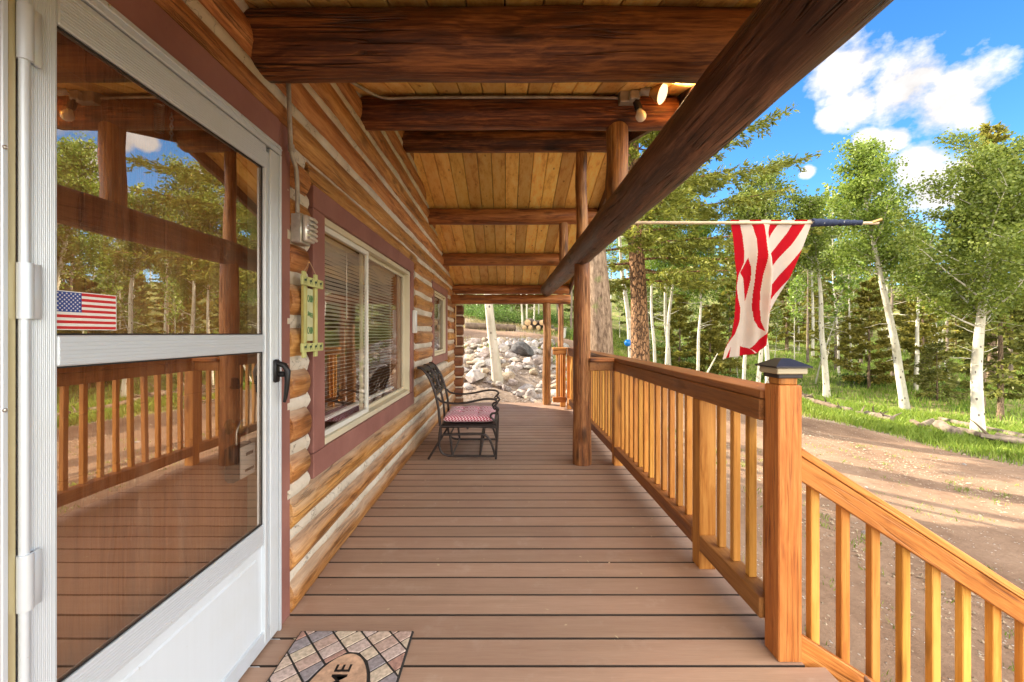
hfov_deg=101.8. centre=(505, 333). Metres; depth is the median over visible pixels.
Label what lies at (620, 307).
aspen sapling
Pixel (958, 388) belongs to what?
shrub
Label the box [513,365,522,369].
rock
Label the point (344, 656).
door mat
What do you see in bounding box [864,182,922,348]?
aspen tree
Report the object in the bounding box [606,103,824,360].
pine tree
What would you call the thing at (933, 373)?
spruce sapling
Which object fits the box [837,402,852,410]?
driftwood
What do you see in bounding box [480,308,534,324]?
shrub
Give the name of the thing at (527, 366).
rock
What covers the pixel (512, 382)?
rock
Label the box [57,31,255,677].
inner door
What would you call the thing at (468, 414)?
seat cushion
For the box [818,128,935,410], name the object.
aspen tree
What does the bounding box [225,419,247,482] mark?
lock box
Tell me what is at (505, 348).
rock
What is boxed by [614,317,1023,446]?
woodland grass
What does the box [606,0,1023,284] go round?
sky
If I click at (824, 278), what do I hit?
fir tree
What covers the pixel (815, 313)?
fir tree
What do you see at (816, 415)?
slope grass
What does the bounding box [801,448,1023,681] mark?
stair railing
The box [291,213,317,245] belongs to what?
outlet box
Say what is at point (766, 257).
flag
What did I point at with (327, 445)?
window
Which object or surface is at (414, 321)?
thermometer
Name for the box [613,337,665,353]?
shrub
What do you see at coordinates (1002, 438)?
driftwood
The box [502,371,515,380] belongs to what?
rock
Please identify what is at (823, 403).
driftwood
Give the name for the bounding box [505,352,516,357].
rock
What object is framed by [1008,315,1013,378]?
dead tree
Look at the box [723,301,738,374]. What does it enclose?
aspen sapling
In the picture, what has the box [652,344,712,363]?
shrub
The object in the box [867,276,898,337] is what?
aspen sapling
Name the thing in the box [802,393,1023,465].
verge grass
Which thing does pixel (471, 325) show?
fallen log
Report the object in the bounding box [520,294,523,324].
aspen sapling
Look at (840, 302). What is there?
aspen sapling
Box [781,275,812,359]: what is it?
aspen sapling
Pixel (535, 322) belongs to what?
cut log
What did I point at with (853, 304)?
aspen sapling
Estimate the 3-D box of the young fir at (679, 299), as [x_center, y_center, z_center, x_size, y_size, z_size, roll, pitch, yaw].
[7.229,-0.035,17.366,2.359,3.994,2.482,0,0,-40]
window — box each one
[306,185,413,478]
[431,281,447,364]
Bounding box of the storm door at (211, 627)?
[0,0,290,681]
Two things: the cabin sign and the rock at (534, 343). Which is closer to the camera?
the cabin sign
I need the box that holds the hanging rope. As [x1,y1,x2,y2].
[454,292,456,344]
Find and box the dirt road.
[463,328,1023,681]
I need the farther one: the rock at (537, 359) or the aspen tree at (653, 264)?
the aspen tree at (653, 264)
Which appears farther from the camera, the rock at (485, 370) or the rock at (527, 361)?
the rock at (527, 361)
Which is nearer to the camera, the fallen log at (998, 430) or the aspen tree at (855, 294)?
the fallen log at (998, 430)
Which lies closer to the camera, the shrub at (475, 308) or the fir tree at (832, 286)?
the shrub at (475, 308)
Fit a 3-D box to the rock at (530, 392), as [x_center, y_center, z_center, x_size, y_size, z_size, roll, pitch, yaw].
[0.490,1.231,8.361,0.233,0.280,0.255,0,0,37]
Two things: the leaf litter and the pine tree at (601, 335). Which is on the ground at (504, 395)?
the pine tree at (601, 335)
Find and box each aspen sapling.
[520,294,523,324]
[526,294,527,318]
[613,285,623,336]
[622,290,630,316]
[646,282,662,353]
[653,278,674,314]
[687,295,698,336]
[692,277,719,322]
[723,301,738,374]
[768,306,784,353]
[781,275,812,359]
[814,182,862,374]
[815,252,865,383]
[824,318,839,358]
[825,208,869,366]
[833,276,858,309]
[851,301,880,382]
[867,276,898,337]
[894,290,913,351]
[906,287,952,380]
[928,316,947,342]
[929,290,952,368]
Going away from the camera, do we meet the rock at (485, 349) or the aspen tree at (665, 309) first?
the rock at (485, 349)
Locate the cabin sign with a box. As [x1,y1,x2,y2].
[300,261,322,357]
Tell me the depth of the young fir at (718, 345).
16.29 m
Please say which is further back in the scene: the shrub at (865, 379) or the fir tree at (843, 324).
the fir tree at (843, 324)
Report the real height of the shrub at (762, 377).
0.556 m
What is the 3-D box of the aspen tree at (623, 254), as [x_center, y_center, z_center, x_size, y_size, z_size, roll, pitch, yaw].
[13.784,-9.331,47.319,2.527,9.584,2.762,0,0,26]
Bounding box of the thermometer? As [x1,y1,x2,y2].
[412,310,416,332]
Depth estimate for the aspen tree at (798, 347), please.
26.25 m
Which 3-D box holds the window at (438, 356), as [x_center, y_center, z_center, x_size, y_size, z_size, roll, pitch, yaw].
[-1.058,-0.143,6.235,0.184,1.135,1.430,0,0,0]
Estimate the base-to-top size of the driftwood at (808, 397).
0.411 m
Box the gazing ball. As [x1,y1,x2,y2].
[624,339,630,356]
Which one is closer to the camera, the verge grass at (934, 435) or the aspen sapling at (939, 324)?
the verge grass at (934, 435)
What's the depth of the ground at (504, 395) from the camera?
13.89 m
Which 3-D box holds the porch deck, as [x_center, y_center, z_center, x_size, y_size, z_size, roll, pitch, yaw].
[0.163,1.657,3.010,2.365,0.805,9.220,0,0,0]
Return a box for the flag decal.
[57,290,115,329]
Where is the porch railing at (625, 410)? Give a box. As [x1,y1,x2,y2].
[552,347,812,661]
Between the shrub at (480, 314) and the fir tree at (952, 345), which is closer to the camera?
the shrub at (480, 314)
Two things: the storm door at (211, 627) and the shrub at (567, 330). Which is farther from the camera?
the shrub at (567, 330)
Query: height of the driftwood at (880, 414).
0.296 m
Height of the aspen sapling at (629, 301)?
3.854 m
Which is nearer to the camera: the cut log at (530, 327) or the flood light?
the flood light
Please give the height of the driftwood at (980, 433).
0.406 m
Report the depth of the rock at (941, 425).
8.88 m
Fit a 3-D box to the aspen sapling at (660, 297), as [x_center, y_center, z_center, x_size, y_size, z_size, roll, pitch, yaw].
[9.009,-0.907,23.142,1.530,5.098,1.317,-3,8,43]
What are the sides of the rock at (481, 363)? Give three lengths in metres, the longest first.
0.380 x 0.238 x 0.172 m
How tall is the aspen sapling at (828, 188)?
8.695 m
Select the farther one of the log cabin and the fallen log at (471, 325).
the fallen log at (471, 325)
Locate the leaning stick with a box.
[707,353,717,372]
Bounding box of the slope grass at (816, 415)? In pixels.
[528,309,908,426]
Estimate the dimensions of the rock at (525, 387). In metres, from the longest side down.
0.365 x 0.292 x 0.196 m
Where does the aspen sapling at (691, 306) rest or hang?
on the ground at (504, 395)
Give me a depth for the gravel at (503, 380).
9.20 m
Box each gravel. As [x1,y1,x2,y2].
[464,337,555,402]
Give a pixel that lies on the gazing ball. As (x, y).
(627, 342)
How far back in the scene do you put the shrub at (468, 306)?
22.43 m
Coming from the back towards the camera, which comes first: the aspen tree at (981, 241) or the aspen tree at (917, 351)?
the aspen tree at (917, 351)
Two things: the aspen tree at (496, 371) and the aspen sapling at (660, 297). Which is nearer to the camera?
the aspen tree at (496, 371)
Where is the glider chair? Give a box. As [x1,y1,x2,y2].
[417,362,499,458]
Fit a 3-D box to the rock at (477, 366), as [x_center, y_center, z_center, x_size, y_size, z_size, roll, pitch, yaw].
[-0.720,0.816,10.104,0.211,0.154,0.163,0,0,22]
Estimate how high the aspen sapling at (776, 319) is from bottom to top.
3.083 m
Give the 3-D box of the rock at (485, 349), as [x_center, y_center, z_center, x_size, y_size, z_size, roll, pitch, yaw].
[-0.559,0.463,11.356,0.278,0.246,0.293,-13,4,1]
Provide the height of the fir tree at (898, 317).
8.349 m
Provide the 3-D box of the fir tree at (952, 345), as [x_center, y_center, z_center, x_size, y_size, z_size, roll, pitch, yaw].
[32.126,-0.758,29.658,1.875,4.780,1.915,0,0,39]
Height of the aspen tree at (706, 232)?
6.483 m
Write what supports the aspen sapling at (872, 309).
on the ground at (504, 395)
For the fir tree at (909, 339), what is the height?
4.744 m
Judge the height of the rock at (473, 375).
0.309 m
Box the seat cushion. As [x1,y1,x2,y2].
[443,406,494,421]
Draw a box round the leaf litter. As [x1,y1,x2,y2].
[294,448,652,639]
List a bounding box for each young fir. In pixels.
[650,288,705,367]
[683,303,742,376]
[701,281,757,376]
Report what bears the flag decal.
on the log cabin
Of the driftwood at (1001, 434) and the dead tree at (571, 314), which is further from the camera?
the dead tree at (571, 314)
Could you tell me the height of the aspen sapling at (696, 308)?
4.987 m
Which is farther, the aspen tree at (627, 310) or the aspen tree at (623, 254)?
the aspen tree at (623, 254)
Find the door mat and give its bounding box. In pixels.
[266,631,413,681]
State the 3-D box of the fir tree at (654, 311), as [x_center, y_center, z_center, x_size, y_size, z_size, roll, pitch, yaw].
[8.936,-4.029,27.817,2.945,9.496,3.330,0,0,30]
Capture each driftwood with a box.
[802,391,814,399]
[814,399,839,408]
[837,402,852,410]
[864,411,900,420]
[909,419,922,427]
[921,418,934,427]
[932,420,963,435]
[953,426,976,434]
[968,418,990,436]
[981,434,1023,444]
[995,432,1023,438]
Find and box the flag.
[723,220,811,358]
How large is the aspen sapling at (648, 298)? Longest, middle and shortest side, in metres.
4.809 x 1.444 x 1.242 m
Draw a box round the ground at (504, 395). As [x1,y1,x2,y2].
[458,279,1023,465]
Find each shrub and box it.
[463,304,480,315]
[464,304,515,318]
[464,305,523,322]
[468,304,541,323]
[477,304,525,312]
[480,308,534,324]
[528,310,572,323]
[542,325,572,334]
[566,329,572,339]
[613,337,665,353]
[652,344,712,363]
[750,373,798,381]
[833,370,895,386]
[931,381,969,391]
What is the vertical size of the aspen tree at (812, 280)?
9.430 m
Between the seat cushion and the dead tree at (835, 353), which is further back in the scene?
the dead tree at (835, 353)
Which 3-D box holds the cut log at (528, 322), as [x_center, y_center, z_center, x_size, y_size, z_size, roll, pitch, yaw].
[1.058,-0.531,18.400,0.302,0.376,1.635,0,0,9]
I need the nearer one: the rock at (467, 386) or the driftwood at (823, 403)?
the rock at (467, 386)
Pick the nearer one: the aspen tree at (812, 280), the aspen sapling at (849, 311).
the aspen sapling at (849, 311)
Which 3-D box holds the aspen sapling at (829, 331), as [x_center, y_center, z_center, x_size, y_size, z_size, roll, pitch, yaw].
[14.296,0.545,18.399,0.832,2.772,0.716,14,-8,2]
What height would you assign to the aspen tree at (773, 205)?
8.344 m
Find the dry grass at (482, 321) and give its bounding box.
[462,304,626,354]
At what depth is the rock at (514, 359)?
10.61 m
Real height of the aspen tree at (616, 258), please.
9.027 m
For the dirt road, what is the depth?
4.74 m
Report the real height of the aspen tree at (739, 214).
7.818 m
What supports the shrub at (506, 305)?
on the ground at (504, 395)
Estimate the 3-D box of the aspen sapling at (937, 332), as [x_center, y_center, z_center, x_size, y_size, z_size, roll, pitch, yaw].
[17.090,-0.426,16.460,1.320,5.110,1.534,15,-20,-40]
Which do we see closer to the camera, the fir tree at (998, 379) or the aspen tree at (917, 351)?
the fir tree at (998, 379)
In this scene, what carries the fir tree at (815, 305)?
on the ground at (504, 395)
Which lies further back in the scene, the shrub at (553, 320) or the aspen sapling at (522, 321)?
the shrub at (553, 320)
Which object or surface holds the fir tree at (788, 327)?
on the ground at (504, 395)
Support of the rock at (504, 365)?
on the ground at (504, 395)
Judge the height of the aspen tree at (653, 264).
7.319 m
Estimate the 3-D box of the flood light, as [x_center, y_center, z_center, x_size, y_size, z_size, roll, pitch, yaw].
[0.877,-1.476,2.684,0.327,0.237,0.136,0,0,39]
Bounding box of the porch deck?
[238,403,838,681]
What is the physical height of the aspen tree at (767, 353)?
7.060 m
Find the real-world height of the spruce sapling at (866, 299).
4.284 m
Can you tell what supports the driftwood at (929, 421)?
on the ground at (504, 395)
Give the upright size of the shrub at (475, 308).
1.091 m
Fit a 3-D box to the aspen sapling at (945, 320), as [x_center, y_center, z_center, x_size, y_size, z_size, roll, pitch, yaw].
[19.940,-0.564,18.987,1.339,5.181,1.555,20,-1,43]
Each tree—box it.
[484,294,503,382]
[500,294,538,317]
[563,260,620,320]
[570,288,573,328]
[589,248,613,354]
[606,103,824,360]
[606,235,625,315]
[616,210,689,362]
[616,242,661,330]
[617,156,646,357]
[617,237,626,277]
[645,216,686,364]
[652,194,701,364]
[653,283,689,329]
[671,217,728,370]
[708,174,791,379]
[714,207,737,361]
[718,150,808,382]
[732,206,798,382]
[767,267,816,351]
[781,189,850,397]
[789,194,828,357]
[791,257,816,350]
[792,271,824,345]
[798,270,817,362]
[801,263,829,331]
[801,265,832,308]
[807,252,866,359]
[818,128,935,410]
[823,237,840,303]
[832,297,842,369]
[845,255,868,304]
[850,225,905,336]
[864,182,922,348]
[879,127,1023,431]
[884,269,955,388]
[885,232,943,353]
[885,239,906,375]
[886,221,941,389]
[922,179,1023,408]
[939,211,1023,419]
[942,120,1023,384]
[943,312,971,350]
[945,231,951,350]
[951,315,1023,371]
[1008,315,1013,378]
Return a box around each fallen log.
[465,322,515,330]
[939,417,1023,437]
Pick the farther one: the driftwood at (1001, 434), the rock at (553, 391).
the rock at (553, 391)
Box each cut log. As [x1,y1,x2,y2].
[524,318,533,325]
[528,325,536,329]
[533,320,539,324]
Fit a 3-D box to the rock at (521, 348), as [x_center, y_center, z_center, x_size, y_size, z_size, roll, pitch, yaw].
[0.452,0.428,11.204,0.508,0.346,0.671,-12,-24,41]
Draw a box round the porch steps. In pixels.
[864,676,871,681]
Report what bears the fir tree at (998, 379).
on the ground at (504, 395)
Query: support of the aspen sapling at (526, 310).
on the ground at (504, 395)
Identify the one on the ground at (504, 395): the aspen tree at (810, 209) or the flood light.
the aspen tree at (810, 209)
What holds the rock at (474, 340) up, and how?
on the ground at (504, 395)
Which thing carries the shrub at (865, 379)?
on the ground at (504, 395)
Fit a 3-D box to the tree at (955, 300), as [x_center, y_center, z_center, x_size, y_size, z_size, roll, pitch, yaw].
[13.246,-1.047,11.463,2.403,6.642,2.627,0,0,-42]
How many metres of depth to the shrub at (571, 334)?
16.94 m
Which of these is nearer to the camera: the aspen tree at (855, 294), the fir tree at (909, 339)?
the fir tree at (909, 339)
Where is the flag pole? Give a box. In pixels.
[633,218,882,226]
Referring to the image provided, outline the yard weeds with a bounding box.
[667,428,1021,681]
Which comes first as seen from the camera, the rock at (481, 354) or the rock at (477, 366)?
the rock at (477, 366)
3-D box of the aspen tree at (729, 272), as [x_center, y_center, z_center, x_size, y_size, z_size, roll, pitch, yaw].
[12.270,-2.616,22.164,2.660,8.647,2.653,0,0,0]
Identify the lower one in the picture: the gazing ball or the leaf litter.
the leaf litter
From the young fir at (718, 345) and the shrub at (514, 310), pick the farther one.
the shrub at (514, 310)
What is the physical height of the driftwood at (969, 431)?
0.126 m
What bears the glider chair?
on the porch deck
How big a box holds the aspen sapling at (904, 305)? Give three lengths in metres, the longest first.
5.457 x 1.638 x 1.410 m
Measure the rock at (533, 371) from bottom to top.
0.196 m
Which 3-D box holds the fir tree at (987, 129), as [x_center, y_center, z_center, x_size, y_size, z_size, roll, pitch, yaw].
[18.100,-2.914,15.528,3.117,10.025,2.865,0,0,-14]
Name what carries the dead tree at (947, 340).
on the ground at (504, 395)
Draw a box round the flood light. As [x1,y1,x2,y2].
[617,84,667,121]
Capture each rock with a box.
[463,383,472,389]
[464,354,474,360]
[465,338,481,345]
[465,368,484,382]
[472,364,480,368]
[473,361,485,366]
[477,352,487,356]
[480,346,489,353]
[481,368,489,373]
[483,358,502,365]
[497,338,504,343]
[500,345,509,352]
[501,363,509,367]
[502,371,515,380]
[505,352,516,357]
[508,378,517,385]
[510,357,519,361]
[511,341,533,354]
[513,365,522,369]
[519,384,533,390]
[522,357,533,365]
[523,365,531,368]
[524,388,537,397]
[529,368,537,374]
[531,340,538,346]
[533,355,542,364]
[551,389,566,395]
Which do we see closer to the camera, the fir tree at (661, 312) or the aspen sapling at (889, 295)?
the aspen sapling at (889, 295)
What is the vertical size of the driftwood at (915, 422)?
0.130 m
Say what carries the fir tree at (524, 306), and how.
on the ground at (504, 395)
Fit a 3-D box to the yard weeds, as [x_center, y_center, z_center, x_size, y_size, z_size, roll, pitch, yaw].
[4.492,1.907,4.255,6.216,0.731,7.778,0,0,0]
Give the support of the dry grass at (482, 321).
on the ground at (504, 395)
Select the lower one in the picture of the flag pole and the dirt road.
the dirt road
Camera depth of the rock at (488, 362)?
10.40 m
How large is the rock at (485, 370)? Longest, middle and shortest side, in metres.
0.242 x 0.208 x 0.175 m
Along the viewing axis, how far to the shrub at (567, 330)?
17.72 m
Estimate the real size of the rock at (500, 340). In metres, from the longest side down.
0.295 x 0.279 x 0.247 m
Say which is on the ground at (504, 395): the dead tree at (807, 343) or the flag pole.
the dead tree at (807, 343)
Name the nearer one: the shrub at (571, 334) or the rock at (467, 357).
the rock at (467, 357)
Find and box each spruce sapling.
[827,276,911,388]
[909,339,969,400]
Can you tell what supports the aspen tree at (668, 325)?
on the ground at (504, 395)
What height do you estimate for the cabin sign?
0.456 m
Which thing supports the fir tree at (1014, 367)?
on the ground at (504, 395)
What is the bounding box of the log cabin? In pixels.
[0,0,893,681]
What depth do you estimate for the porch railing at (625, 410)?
2.08 m
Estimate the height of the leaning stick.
1.223 m
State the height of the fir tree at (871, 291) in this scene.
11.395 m
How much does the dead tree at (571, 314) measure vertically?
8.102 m
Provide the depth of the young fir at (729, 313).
17.91 m

